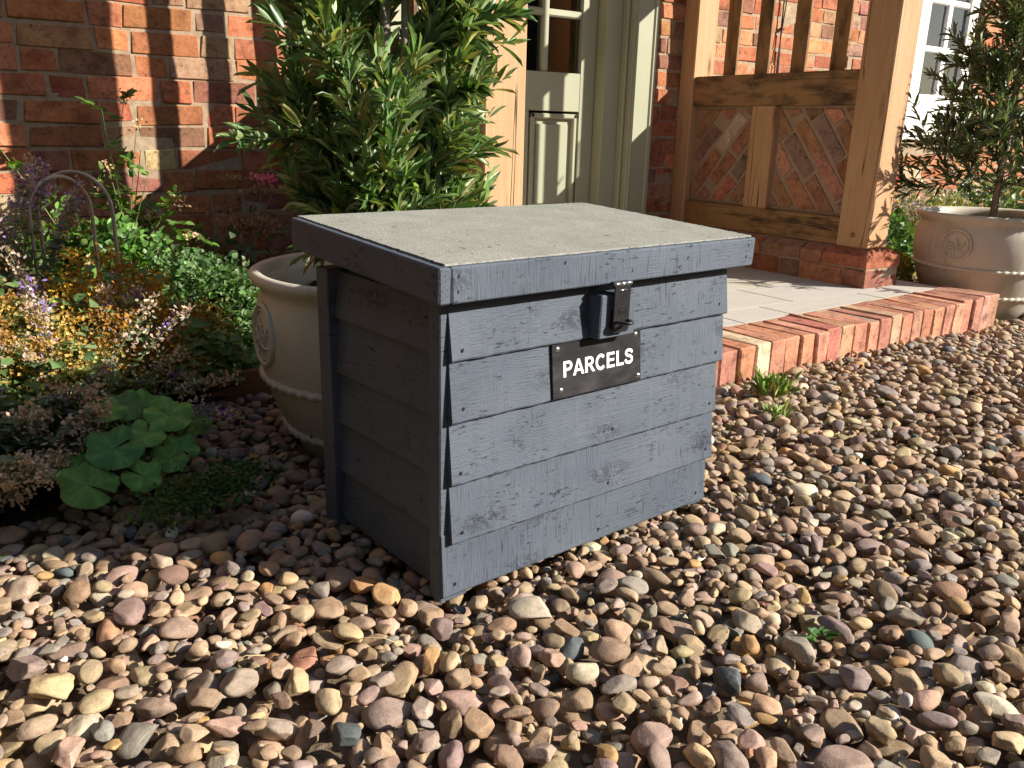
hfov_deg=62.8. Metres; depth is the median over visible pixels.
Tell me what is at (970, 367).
pebbles
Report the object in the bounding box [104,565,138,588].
pebble
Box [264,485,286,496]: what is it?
pebble
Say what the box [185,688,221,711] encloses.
pebble
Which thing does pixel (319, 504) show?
pebble
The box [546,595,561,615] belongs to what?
pebble
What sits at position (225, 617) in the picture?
pebble
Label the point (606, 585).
pebble
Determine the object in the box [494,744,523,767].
pebble
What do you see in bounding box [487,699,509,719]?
pebble
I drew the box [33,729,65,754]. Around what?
pebble
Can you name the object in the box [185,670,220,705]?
pebble
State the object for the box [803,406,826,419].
pebble
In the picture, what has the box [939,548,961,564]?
pebble
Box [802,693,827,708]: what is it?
pebble
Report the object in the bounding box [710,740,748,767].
pebble
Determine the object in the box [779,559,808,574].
pebble
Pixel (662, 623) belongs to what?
pebble
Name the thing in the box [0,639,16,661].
pebble
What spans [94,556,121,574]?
pebble
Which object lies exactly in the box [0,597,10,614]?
pebble
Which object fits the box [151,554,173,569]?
pebble
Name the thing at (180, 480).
pebble
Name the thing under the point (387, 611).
pebble
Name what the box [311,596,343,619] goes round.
pebble
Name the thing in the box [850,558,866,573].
pebble
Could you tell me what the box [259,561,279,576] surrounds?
pebble
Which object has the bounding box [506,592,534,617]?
pebble
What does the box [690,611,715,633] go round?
pebble
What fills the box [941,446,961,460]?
pebble
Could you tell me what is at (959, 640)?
pebble
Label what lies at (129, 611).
pebble
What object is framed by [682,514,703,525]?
pebble
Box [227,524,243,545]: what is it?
pebble
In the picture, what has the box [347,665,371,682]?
pebble
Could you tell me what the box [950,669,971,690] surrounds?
pebble
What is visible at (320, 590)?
pebble
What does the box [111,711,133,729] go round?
pebble
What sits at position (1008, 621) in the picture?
pebble
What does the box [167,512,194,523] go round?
pebble
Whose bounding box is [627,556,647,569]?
pebble
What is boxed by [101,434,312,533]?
creeping weed
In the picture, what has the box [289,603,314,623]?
pebble
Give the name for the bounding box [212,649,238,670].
pebble
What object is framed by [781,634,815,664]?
pebble
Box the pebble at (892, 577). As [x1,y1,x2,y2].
[883,571,905,584]
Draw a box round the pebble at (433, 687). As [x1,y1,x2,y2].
[424,678,443,696]
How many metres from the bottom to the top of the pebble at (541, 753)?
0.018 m
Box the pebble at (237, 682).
[219,668,258,697]
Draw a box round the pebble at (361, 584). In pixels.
[350,576,376,593]
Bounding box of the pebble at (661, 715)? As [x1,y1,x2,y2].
[650,707,671,724]
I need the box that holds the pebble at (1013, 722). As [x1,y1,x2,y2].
[1001,713,1023,733]
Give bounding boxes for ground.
[0,305,251,512]
[0,316,1023,767]
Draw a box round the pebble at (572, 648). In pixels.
[559,636,583,661]
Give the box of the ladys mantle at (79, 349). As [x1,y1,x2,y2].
[0,303,143,450]
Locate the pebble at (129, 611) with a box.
[112,597,144,625]
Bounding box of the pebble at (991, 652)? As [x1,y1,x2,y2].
[977,644,1002,660]
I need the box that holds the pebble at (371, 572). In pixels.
[362,568,379,578]
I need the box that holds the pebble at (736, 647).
[731,635,763,659]
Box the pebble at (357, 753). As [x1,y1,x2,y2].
[348,738,370,767]
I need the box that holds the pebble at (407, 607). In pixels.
[398,599,417,616]
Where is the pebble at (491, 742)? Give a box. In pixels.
[483,733,515,760]
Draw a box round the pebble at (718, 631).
[707,624,729,643]
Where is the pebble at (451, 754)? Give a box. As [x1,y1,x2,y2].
[438,740,463,767]
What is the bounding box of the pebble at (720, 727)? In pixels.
[709,720,736,735]
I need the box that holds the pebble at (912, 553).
[904,547,928,560]
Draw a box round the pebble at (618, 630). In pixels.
[604,619,632,641]
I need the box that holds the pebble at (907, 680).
[889,668,922,694]
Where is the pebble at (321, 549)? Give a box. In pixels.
[311,540,330,555]
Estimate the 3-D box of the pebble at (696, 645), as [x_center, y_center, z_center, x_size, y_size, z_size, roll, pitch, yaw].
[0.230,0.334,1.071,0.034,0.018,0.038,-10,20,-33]
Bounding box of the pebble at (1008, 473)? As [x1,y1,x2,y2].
[997,466,1017,480]
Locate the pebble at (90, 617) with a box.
[82,611,104,623]
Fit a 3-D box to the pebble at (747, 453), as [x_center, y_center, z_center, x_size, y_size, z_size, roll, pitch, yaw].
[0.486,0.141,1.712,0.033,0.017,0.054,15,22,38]
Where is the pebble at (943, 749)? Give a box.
[910,731,951,760]
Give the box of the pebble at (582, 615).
[575,610,600,638]
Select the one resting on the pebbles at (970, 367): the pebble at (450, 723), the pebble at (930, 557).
the pebble at (450, 723)
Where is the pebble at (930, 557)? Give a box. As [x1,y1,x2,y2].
[908,549,932,562]
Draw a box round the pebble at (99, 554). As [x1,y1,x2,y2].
[74,546,104,571]
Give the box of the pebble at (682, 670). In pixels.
[674,663,697,685]
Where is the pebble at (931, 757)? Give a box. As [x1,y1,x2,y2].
[920,745,951,767]
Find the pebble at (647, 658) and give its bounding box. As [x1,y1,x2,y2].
[630,649,657,676]
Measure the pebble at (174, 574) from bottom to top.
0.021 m
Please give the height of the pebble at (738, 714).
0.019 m
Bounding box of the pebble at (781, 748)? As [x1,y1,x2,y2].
[770,737,796,762]
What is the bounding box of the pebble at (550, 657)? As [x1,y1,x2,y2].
[538,648,565,667]
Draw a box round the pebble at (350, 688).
[340,681,361,695]
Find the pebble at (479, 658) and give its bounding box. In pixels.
[466,653,488,668]
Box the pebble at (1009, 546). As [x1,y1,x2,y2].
[995,540,1021,552]
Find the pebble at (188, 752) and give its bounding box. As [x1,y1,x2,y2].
[172,741,201,763]
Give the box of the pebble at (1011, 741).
[991,731,1023,753]
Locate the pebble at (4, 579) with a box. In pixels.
[0,574,20,584]
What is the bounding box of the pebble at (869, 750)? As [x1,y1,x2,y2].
[856,740,881,760]
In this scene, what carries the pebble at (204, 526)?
on the pebbles at (970, 367)
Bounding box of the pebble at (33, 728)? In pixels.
[15,714,57,741]
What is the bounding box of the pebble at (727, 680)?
[712,666,740,694]
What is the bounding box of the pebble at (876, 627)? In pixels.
[853,605,889,632]
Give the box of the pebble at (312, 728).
[303,719,326,738]
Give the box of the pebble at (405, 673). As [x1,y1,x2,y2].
[383,661,418,696]
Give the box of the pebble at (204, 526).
[199,519,219,531]
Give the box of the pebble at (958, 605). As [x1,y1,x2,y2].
[948,596,971,614]
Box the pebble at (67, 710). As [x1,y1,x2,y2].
[55,702,79,718]
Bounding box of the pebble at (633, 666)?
[618,655,644,676]
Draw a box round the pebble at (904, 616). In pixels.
[885,607,923,626]
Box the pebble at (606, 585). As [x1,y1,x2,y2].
[596,578,617,593]
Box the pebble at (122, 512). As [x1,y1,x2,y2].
[111,506,146,523]
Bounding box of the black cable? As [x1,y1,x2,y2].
[776,0,786,72]
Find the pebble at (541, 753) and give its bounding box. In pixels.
[522,743,556,763]
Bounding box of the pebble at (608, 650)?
[588,637,630,664]
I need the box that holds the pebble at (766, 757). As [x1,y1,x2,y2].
[754,746,776,767]
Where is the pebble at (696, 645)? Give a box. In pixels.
[678,634,706,655]
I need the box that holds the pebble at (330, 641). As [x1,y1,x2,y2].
[312,633,343,649]
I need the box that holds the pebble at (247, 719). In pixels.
[244,715,268,723]
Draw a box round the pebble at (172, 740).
[149,732,183,762]
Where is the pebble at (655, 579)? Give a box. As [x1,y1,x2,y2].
[637,566,672,591]
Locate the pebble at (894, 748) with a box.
[870,740,913,760]
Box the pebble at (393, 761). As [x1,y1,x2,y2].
[374,755,401,767]
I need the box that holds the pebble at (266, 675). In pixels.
[258,653,279,683]
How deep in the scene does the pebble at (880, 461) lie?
1.69 m
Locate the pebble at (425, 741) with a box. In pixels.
[413,730,438,752]
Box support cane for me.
[991,40,1023,216]
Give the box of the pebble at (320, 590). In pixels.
[308,581,329,598]
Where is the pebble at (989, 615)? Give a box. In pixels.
[981,607,999,625]
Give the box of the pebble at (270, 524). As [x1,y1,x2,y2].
[264,521,282,537]
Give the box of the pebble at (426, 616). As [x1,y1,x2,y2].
[418,607,443,626]
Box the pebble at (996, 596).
[973,590,1005,609]
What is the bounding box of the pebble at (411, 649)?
[402,643,420,656]
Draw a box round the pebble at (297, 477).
[279,469,307,483]
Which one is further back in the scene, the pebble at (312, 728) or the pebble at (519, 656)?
the pebble at (519, 656)
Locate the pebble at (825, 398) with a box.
[816,392,837,403]
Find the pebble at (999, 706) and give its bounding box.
[973,691,1018,718]
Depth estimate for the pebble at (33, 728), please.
0.88 m
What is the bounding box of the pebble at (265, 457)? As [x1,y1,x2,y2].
[259,455,272,471]
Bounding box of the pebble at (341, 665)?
[325,655,355,675]
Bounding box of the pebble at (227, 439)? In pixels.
[220,432,237,448]
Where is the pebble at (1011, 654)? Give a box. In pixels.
[997,642,1023,664]
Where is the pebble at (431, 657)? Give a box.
[423,647,439,675]
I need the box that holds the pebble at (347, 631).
[333,622,363,643]
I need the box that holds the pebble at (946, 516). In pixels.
[940,510,967,528]
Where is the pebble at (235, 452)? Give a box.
[217,448,246,460]
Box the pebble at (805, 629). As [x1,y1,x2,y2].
[800,614,824,637]
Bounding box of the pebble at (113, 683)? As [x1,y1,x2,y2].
[93,676,129,692]
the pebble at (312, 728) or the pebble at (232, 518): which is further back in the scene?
the pebble at (232, 518)
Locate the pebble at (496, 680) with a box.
[487,674,517,697]
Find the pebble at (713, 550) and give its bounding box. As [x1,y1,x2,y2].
[704,544,725,558]
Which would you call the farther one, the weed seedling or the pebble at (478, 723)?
the weed seedling
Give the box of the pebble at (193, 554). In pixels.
[176,549,202,560]
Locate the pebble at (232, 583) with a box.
[209,576,240,592]
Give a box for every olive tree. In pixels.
[213,0,537,274]
[893,0,1023,216]
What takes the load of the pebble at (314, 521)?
on the ground at (44, 504)
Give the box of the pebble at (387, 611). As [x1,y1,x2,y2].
[372,605,395,617]
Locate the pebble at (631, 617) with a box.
[621,608,641,625]
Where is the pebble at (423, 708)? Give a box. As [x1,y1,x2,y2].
[412,696,434,719]
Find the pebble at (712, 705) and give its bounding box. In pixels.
[703,695,720,716]
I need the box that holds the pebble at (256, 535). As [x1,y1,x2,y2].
[235,529,263,554]
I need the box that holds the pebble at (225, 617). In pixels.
[216,607,236,628]
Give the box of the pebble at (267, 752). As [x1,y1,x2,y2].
[259,744,278,760]
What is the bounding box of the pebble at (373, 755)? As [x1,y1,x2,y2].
[364,747,383,764]
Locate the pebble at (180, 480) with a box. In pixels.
[173,474,201,490]
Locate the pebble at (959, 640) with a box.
[945,634,967,656]
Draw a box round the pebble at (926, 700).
[912,690,940,711]
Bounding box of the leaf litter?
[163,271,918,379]
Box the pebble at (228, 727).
[203,716,245,737]
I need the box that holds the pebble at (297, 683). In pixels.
[283,667,308,696]
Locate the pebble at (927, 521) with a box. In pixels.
[913,518,942,539]
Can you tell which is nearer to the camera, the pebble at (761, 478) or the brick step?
the pebble at (761, 478)
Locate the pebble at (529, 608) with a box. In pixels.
[509,596,551,619]
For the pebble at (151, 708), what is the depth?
0.92 m
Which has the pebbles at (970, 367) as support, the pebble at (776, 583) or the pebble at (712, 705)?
the pebble at (712, 705)
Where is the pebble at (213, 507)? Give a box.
[191,500,217,514]
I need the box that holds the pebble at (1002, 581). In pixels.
[992,574,1018,588]
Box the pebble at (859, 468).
[848,464,869,477]
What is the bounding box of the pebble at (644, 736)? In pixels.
[630,721,672,754]
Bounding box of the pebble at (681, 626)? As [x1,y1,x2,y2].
[660,616,697,644]
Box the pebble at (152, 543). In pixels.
[145,537,160,548]
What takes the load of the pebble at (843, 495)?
on the pebbles at (970, 367)
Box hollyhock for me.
[51,389,212,508]
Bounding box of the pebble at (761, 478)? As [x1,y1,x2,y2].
[746,472,771,484]
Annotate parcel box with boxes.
[291,203,754,602]
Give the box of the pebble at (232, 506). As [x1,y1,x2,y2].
[219,492,244,511]
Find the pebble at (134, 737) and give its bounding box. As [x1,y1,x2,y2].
[116,722,158,759]
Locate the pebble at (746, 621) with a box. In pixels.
[732,609,761,633]
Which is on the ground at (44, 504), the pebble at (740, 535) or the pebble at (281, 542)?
the pebble at (281, 542)
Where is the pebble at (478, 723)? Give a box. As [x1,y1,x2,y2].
[463,706,494,738]
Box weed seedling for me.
[805,626,840,640]
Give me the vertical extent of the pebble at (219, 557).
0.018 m
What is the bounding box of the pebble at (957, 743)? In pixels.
[944,735,965,751]
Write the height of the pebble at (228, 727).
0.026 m
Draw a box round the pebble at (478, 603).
[468,595,487,610]
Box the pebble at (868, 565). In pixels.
[849,558,881,579]
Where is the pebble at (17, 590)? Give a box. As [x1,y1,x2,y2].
[3,575,38,604]
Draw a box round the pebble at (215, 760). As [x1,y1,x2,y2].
[206,741,238,767]
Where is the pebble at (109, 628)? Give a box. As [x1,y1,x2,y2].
[96,616,123,652]
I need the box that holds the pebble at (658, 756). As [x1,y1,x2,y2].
[647,742,670,767]
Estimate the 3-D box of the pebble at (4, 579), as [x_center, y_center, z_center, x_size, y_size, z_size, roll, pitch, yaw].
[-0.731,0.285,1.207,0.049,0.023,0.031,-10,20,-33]
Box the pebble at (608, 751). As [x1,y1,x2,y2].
[597,744,617,762]
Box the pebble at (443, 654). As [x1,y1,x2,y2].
[440,651,458,668]
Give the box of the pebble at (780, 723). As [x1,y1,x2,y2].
[764,714,786,729]
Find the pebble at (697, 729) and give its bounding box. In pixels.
[687,720,706,748]
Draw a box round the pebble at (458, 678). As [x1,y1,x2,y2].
[445,668,470,688]
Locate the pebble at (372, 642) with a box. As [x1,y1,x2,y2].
[361,633,387,646]
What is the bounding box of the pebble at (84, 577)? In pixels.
[65,574,88,589]
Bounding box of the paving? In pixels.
[723,267,937,326]
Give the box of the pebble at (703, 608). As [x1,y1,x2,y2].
[687,605,708,621]
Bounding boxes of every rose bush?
[0,87,248,308]
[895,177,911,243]
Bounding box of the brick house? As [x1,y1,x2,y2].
[0,0,1023,298]
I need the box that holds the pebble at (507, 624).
[487,617,516,632]
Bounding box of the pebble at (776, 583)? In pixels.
[763,577,784,591]
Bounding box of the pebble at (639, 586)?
[619,576,648,594]
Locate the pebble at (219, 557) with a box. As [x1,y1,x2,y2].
[210,551,232,564]
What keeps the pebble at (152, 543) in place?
on the ground at (44, 504)
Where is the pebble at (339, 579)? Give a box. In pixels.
[325,567,356,591]
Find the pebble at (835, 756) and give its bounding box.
[813,745,873,767]
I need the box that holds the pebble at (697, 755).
[683,742,714,767]
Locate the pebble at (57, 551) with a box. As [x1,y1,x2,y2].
[41,546,65,559]
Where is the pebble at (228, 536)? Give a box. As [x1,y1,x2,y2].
[212,530,233,543]
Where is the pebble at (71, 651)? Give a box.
[46,641,85,662]
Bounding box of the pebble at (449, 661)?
[438,651,458,671]
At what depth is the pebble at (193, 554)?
1.24 m
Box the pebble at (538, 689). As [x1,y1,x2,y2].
[528,683,547,696]
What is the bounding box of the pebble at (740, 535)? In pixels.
[728,528,750,543]
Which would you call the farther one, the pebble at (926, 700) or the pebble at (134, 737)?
the pebble at (926, 700)
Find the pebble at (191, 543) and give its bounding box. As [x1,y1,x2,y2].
[179,537,201,550]
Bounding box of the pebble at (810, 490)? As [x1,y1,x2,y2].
[790,483,817,501]
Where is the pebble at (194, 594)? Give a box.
[184,586,212,601]
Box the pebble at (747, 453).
[739,448,759,458]
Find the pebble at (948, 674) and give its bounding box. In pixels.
[932,663,963,686]
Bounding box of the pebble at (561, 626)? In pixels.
[550,618,579,636]
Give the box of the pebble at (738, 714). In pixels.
[726,702,754,726]
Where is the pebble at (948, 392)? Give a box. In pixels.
[941,389,958,395]
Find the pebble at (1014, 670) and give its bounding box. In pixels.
[1000,662,1023,680]
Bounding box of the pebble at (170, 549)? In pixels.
[151,543,177,556]
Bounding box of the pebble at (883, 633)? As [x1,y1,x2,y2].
[878,625,905,645]
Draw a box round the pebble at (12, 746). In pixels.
[0,731,31,758]
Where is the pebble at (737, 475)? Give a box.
[728,470,747,486]
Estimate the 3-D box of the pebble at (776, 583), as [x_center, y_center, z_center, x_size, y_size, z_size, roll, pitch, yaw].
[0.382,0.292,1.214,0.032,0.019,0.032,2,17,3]
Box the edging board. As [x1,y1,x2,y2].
[197,367,272,409]
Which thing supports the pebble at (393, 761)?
on the pebbles at (970, 367)
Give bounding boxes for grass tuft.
[738,366,803,399]
[761,396,794,422]
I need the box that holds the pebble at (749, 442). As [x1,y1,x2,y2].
[741,436,758,448]
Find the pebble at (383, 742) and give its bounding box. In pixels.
[373,732,395,759]
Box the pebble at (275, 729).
[258,717,297,740]
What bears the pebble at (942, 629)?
on the pebbles at (970, 367)
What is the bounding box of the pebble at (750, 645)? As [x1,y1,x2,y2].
[740,634,759,654]
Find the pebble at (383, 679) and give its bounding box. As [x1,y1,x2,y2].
[367,671,394,687]
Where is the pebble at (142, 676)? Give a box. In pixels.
[129,665,157,686]
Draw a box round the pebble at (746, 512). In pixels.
[735,504,758,521]
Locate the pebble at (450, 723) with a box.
[439,710,461,738]
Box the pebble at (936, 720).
[917,711,957,729]
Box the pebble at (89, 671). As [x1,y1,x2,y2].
[77,659,102,684]
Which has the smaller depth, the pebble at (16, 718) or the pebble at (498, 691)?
the pebble at (16, 718)
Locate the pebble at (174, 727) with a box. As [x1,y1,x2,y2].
[166,721,189,732]
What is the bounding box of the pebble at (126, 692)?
[114,684,138,699]
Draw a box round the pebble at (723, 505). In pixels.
[715,499,734,510]
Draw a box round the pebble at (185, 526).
[168,522,189,533]
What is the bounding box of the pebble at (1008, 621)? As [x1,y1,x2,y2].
[999,612,1019,633]
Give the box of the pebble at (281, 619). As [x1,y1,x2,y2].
[271,610,292,629]
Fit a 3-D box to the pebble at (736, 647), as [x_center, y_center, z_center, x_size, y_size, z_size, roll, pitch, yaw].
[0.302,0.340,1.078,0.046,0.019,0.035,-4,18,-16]
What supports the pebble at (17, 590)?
on the ground at (44, 504)
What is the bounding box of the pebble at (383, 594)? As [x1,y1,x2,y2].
[372,582,400,606]
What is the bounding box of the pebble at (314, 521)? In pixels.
[304,508,316,527]
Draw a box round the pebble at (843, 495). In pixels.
[833,490,859,502]
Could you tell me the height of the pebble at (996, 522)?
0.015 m
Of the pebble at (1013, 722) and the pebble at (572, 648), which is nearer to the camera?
the pebble at (1013, 722)
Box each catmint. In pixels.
[0,152,88,338]
[0,240,164,371]
[0,329,87,510]
[0,355,173,489]
[9,292,248,434]
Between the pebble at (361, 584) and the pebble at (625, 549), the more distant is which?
the pebble at (625, 549)
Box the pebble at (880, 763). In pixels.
[873,758,900,767]
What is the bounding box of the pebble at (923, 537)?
[910,529,935,544]
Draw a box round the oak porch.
[330,0,922,288]
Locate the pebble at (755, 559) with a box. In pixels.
[745,554,774,573]
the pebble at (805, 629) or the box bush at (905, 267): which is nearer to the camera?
the pebble at (805, 629)
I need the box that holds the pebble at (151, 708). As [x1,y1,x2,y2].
[135,697,176,718]
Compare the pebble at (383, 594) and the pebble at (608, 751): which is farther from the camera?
the pebble at (383, 594)
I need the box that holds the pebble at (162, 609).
[149,602,170,616]
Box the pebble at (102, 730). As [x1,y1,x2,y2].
[90,720,113,741]
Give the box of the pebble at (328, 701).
[315,688,341,715]
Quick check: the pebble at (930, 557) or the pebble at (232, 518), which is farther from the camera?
the pebble at (232, 518)
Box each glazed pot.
[248,252,333,459]
[911,206,1023,319]
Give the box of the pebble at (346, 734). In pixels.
[332,722,360,746]
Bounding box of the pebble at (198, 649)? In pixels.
[188,640,207,657]
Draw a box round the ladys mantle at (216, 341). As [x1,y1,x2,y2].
[131,290,249,396]
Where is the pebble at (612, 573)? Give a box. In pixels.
[595,568,626,596]
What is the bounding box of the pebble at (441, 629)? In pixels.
[430,617,452,640]
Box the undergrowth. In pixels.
[7,291,254,484]
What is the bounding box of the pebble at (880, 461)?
[872,455,888,467]
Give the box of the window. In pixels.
[902,0,980,141]
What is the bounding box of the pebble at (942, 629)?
[925,623,951,635]
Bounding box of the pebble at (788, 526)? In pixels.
[776,517,796,534]
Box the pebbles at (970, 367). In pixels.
[0,313,1023,767]
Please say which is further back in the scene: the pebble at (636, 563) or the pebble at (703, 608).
the pebble at (636, 563)
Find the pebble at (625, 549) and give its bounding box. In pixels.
[609,544,631,556]
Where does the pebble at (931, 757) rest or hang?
on the ground at (44, 504)
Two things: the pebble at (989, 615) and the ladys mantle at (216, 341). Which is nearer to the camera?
the pebble at (989, 615)
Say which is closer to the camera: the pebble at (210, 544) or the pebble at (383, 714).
the pebble at (383, 714)
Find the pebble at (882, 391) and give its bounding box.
[875,385,898,399]
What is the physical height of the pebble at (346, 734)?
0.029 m
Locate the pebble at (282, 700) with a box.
[270,691,292,708]
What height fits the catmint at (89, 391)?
0.318 m
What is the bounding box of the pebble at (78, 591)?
[63,579,91,603]
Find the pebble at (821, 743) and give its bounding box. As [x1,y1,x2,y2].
[800,723,825,747]
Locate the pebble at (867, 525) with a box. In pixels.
[850,515,885,532]
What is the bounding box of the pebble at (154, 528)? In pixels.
[143,522,158,540]
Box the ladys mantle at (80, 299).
[1,241,212,398]
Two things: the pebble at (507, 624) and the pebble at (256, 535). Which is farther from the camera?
the pebble at (256, 535)
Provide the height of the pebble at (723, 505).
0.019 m
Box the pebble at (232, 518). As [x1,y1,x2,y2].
[223,510,251,524]
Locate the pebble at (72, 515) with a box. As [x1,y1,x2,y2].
[64,508,84,522]
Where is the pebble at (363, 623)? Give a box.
[348,616,375,630]
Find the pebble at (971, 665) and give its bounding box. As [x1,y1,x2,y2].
[948,655,981,675]
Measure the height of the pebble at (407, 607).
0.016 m
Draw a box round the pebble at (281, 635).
[271,625,296,643]
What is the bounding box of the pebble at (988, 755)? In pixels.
[975,747,1000,764]
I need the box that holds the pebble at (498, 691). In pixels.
[488,685,509,698]
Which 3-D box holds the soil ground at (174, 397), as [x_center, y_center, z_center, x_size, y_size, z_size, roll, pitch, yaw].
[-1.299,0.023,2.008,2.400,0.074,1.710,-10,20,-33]
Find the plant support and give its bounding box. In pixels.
[27,170,127,349]
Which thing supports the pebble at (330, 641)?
on the pebbles at (970, 367)
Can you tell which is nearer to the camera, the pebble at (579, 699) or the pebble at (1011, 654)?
the pebble at (579, 699)
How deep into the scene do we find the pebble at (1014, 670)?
1.02 m
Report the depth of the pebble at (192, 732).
0.88 m
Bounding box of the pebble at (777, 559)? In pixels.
[761,542,782,561]
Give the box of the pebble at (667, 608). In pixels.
[656,601,678,615]
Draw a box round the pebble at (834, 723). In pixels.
[819,708,862,743]
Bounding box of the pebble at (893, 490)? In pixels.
[880,484,904,497]
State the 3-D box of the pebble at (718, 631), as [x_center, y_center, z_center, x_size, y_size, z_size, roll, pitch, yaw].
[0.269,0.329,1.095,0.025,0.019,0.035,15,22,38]
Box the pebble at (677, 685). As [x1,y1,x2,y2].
[666,675,688,696]
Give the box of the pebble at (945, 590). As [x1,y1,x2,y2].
[930,581,966,599]
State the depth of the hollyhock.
1.44 m
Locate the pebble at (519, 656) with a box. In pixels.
[506,644,530,667]
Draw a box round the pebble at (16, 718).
[2,709,24,729]
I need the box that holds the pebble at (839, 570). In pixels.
[824,565,847,577]
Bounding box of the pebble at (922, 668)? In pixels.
[914,660,932,677]
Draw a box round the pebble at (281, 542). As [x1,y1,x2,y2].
[266,537,289,556]
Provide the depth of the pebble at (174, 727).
0.89 m
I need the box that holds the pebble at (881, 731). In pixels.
[864,716,896,745]
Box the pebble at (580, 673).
[565,662,598,684]
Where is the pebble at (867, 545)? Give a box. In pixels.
[855,538,884,553]
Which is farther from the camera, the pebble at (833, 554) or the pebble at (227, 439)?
the pebble at (227, 439)
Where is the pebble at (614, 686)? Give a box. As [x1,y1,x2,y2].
[601,674,636,696]
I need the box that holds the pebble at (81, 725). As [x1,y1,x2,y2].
[62,713,103,742]
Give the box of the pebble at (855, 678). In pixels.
[838,664,871,690]
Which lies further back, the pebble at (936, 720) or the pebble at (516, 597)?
the pebble at (516, 597)
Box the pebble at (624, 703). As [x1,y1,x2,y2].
[612,691,636,714]
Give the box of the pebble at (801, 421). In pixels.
[791,415,807,427]
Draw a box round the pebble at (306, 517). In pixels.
[290,510,313,526]
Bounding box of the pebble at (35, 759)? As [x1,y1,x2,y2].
[22,750,55,767]
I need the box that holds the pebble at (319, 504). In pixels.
[309,498,325,516]
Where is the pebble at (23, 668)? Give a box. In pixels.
[7,655,47,681]
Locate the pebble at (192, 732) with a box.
[179,724,209,742]
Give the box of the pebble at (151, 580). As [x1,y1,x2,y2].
[141,569,161,591]
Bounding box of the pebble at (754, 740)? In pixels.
[737,728,765,753]
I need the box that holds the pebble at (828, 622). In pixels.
[817,615,851,642]
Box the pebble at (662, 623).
[652,616,674,633]
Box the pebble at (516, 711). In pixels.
[502,705,531,718]
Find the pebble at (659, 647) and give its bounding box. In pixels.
[652,635,667,656]
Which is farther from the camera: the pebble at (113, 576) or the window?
the window
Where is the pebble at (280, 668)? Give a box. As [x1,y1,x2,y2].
[269,658,292,679]
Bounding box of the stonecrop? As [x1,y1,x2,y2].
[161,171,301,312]
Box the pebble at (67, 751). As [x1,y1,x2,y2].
[52,736,85,767]
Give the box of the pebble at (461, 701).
[437,690,482,716]
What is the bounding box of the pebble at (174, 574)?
[157,565,188,584]
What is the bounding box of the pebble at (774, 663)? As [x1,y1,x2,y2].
[763,655,795,679]
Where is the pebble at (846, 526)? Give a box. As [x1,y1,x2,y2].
[836,519,862,541]
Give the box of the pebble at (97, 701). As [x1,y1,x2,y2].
[77,688,113,714]
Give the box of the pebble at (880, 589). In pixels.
[869,579,897,604]
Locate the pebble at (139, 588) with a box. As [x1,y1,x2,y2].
[119,581,147,598]
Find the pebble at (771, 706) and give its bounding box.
[751,693,782,715]
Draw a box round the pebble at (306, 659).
[290,646,317,672]
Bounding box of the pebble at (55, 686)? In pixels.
[27,672,74,699]
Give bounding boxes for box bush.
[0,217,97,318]
[46,212,194,338]
[113,244,259,350]
[222,293,251,329]
[885,246,918,282]
[886,207,915,266]
[888,178,968,253]
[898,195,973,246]
[925,172,1023,209]
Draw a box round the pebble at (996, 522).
[982,515,1002,528]
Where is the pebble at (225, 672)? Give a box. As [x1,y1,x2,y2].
[221,667,236,678]
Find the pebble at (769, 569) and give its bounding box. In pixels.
[753,562,777,576]
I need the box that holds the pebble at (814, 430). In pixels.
[799,427,819,434]
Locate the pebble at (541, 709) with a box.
[528,698,559,721]
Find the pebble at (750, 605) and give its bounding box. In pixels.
[741,599,759,613]
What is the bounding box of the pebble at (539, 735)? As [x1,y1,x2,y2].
[527,727,551,747]
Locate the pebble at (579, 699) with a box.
[561,687,592,711]
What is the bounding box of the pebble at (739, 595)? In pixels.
[728,588,751,603]
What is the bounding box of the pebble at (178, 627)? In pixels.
[159,616,197,638]
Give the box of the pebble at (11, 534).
[0,525,28,544]
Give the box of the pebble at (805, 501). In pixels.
[793,494,812,507]
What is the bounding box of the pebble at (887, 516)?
[870,510,895,521]
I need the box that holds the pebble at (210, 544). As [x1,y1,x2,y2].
[200,533,226,554]
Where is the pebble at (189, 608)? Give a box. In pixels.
[174,601,201,616]
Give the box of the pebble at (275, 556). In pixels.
[268,550,286,566]
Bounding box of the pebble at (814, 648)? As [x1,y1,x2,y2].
[809,642,817,654]
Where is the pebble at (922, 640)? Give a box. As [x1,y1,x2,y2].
[904,630,933,654]
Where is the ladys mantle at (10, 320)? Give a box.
[0,261,83,423]
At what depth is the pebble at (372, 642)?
1.07 m
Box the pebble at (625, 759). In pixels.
[616,752,634,767]
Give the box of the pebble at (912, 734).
[904,723,925,746]
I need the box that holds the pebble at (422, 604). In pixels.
[411,600,438,619]
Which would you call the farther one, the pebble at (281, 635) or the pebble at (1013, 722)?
the pebble at (281, 635)
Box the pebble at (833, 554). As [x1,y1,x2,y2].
[825,548,846,562]
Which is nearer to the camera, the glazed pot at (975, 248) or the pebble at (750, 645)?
the pebble at (750, 645)
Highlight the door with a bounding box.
[522,0,598,204]
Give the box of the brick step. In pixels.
[716,286,999,395]
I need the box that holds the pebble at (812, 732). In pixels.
[801,724,823,742]
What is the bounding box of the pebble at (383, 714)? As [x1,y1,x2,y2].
[361,697,411,731]

